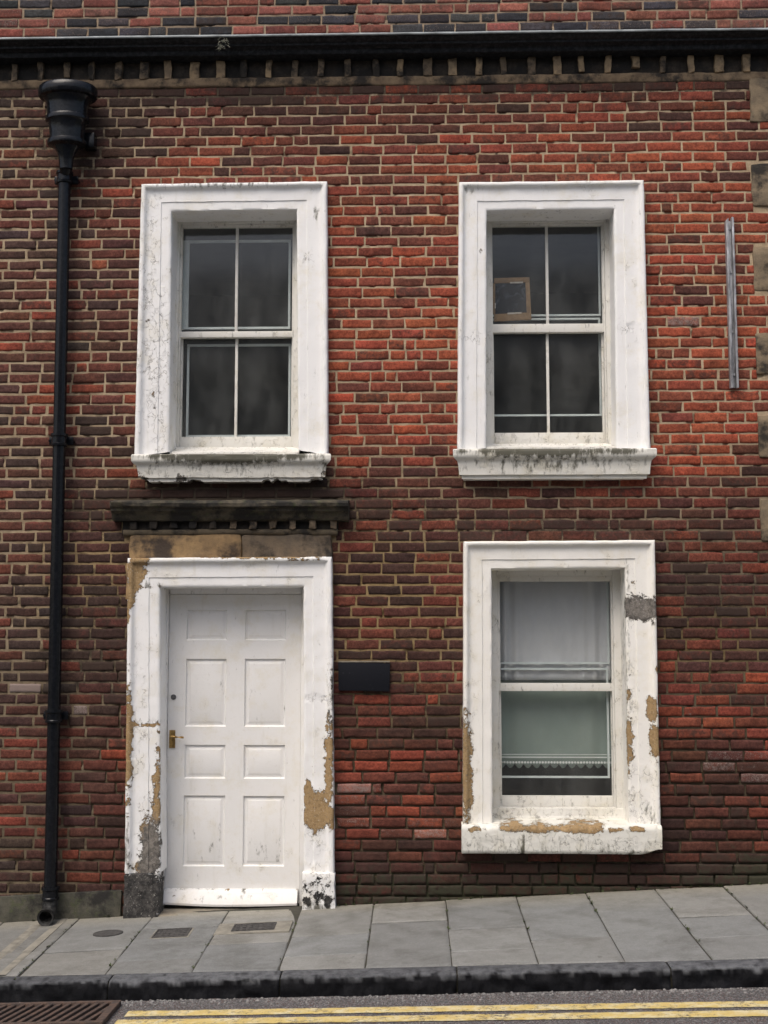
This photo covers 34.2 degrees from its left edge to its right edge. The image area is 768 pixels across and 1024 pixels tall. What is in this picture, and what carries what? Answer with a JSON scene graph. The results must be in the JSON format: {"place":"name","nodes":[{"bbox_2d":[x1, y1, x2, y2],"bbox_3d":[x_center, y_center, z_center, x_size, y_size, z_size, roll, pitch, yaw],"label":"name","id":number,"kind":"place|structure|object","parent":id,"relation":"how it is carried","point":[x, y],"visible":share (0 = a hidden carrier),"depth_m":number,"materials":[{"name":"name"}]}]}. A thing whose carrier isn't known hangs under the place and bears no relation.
{"place":"outdoors","nodes":[
{"label":"outdoors","id":0,"kind":"place"},
{"bbox_2d":[0,884,767,976],"bbox_3d":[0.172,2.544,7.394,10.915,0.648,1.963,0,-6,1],"label":"pavement","id":1,"kind":"structure","parent":0,"point":[722,923],"depth_m":7.52,"materials":[{"name":"grey concrete"}]},
{"bbox_2d":[0,919,66,974],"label":"drainage channel","id":2,"kind":"object","parent":1,"relation":"on","point":[20,939],"visible":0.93,"depth_m":7.81,"materials":[{"name":"concrete"}]},
{"bbox_2d":[93,930,122,936],"bbox_3d":[-1.756,2.685,7.952,0.190,0.031,0.150,0,-6,1],"label":"access cover","id":3,"kind":"object","parent":1,"relation":"on","point":[106,933],"visible":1,"depth_m":7.94,"materials":[{"name":"metal"}]},
{"bbox_2d":[149,927,193,938],"bbox_3d":[-1.334,2.660,7.865,0.246,0.049,0.220,0,-6,1],"label":"access cover","id":4,"kind":"object","parent":1,"relation":"on","point":[173,933],"visible":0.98,"depth_m":7.85,"materials":[{"name":"metal"}]},
{"bbox_2d":[214,920,292,935],"bbox_3d":[-0.822,2.638,7.903,0.472,0.058,0.255,0,-6,1],"label":"access cover","id":5,"kind":"object","parent":1,"relation":"on","point":[258,927],"visible":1,"depth_m":7.88,"materials":[{"name":"metal"}]},
{"bbox_2d":[14,882,764,979],"bbox_3d":[-0.070,2.547,7.686,6.711,0.369,1.393,0,-6,1],"label":"moss","id":6,"kind":"object","parent":1,"relation":"on","point":[110,965],"visible":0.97,"depth_m":8.18,"materials":[{"name":"green plant"}]},
{"bbox_2d":[105,987,767,1023],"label":"road","id":7,"kind":"structure","parent":0,"point":[120,1013],"depth_m":6.46,"materials":[{"name":"grey asphalt"}]},
{"bbox_2d":[0,1000,120,1023],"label":"gully grate","id":8,"kind":"object","parent":7,"relation":"on","point":[82,1012],"visible":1,"depth_m":6.64,"materials":[{"name":"metal"}]},
{"bbox_2d":[107,965,672,999],"bbox_3d":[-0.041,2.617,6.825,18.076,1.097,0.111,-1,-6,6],"label":"kerb bed","id":9,"kind":"object","parent":7,"relation":"on","point":[456,982],"visible":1,"depth_m":6.73,"materials":[{"name":"grey concrete"}]},
{"bbox_2d":[0,959,767,1002],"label":"kerb","id":10,"kind":"structure","parent":9,"relation":"on","point":[696,974],"depth_m":6.76,"materials":[{"name":"stone"}]},
{"bbox_2d":[115,1010,767,1023],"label":"road marking","id":11,"kind":"object","parent":7,"relation":"on","point":[605,1015],"visible":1,"depth_m":6.24,"materials":[{"name":"yellow paint"}]},
{"bbox_2d":[121,987,767,1009],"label":"grit","id":12,"kind":"object","parent":7,"relation":"on","point":[164,1001],"visible":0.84,"depth_m":6.64,"materials":[{"name":"grey gravel"}]},
{"bbox_2d":[124,1001,767,1016],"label":"road marking","id":13,"kind":"object","parent":7,"relation":"on","point":[718,1004],"visible":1,"depth_m":6.40,"materials":[{"name":"yellow paint"}]},
{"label":"ground","id":14,"kind":"structure","parent":0,"visible":0},
{"bbox_2d":[0,0,767,923],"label":"brick house","id":15,"kind":"structure","parent":14,"relation":"on","point":[324,414],"depth_m":8.73,"materials":[{"name":"brick"}]},
{"bbox_2d":[37,79,97,925],"bbox_3d":[-2.237,-0.137,8.562,0.420,5.770,0.315,0,-6,1],"label":"drainpipe","id":16,"kind":"object","parent":15,"relation":"attached to","point":[68,102],"visible":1,"depth_m":8.65,"materials":[{"name":"black metal"}]},
{"bbox_2d":[216,37,229,50],"bbox_3d":[-1.139,-3.298,8.802,0.106,0.102,0.033,0,-6,1],"label":"weed","id":17,"kind":"object","parent":15,"relation":"on","point":[223,42],"visible":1,"depth_m":8.80,"materials":[{"name":"green plant"}]},
{"bbox_2d":[131,181,330,483],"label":"window","id":18,"kind":"structure","parent":15,"relation":"in","point":[232,381],"depth_m":8.93,"materials":[{"name":"paint"}]},
{"bbox_2d":[163,594,300,906],"bbox_3d":[-1.048,1.640,8.691,0.930,2.131,0.119,0,-6,1],"label":"door","id":19,"kind":"structure","parent":15,"relation":"in","point":[233,736],"depth_m":8.71,"materials":[{"name":"paint"}]},
{"bbox_2d":[338,661,389,690],"bbox_3d":[-0.136,1.119,8.525,0.355,0.206,0.032,0,-6,1],"label":"plaque","id":20,"kind":"object","parent":15,"relation":"attached to","point":[354,676],"visible":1,"depth_m":8.51,"materials":[{"name":"black metal"}]},
{"bbox_2d":[453,180,656,480],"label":"window","id":21,"kind":"structure","parent":15,"relation":"in","point":[560,393],"depth_m":8.85,"materials":[{"name":"paint"}]},
{"bbox_2d":[493,277,530,321],"bbox_3d":[0.924,-1.536,9.033,0.277,0.327,0.014,0,-6,1],"label":"picture frame","id":22,"kind":"object","parent":21,"relation":"in","point":[511,300],"visible":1,"depth_m":9.03,"materials":[{"name":"brown cardboard"}]},
{"bbox_2d":[500,582,610,679],"bbox_3d":[1.208,0.751,8.872,0.814,0.878,0.042,0,-6,2],"label":"net curtain","id":23,"kind":"object","parent":15,"relation":"hanging from","point":[553,621],"visible":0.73,"depth_m":8.86,"materials":[{"name":"fabric"}]},
{"bbox_2d":[501,680,610,767],"bbox_3d":[1.198,1.492,8.829,0.930,0.626,0.047,0,-6,1],"label":"net curtain","id":24,"kind":"object","parent":15,"relation":"hanging from","point":[554,729],"visible":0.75,"depth_m":8.83,"materials":[{"name":"fabric"}]},
{"bbox_2d":[461,540,661,853],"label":"window","id":25,"kind":"structure","parent":15,"relation":"in","point":[614,809],"depth_m":8.51,"materials":[{"name":"paint"}]},
{"bbox_2d":[724,217,738,388],"bbox_3d":[2.422,-1.460,8.709,0.056,1.215,0.050,0,-6,1],"label":"metal channel","id":26,"kind":"object","parent":15,"relation":"attached to","point":[731,306],"visible":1,"depth_m":8.70,"materials":[{"name":"grey metal"}]}
]}

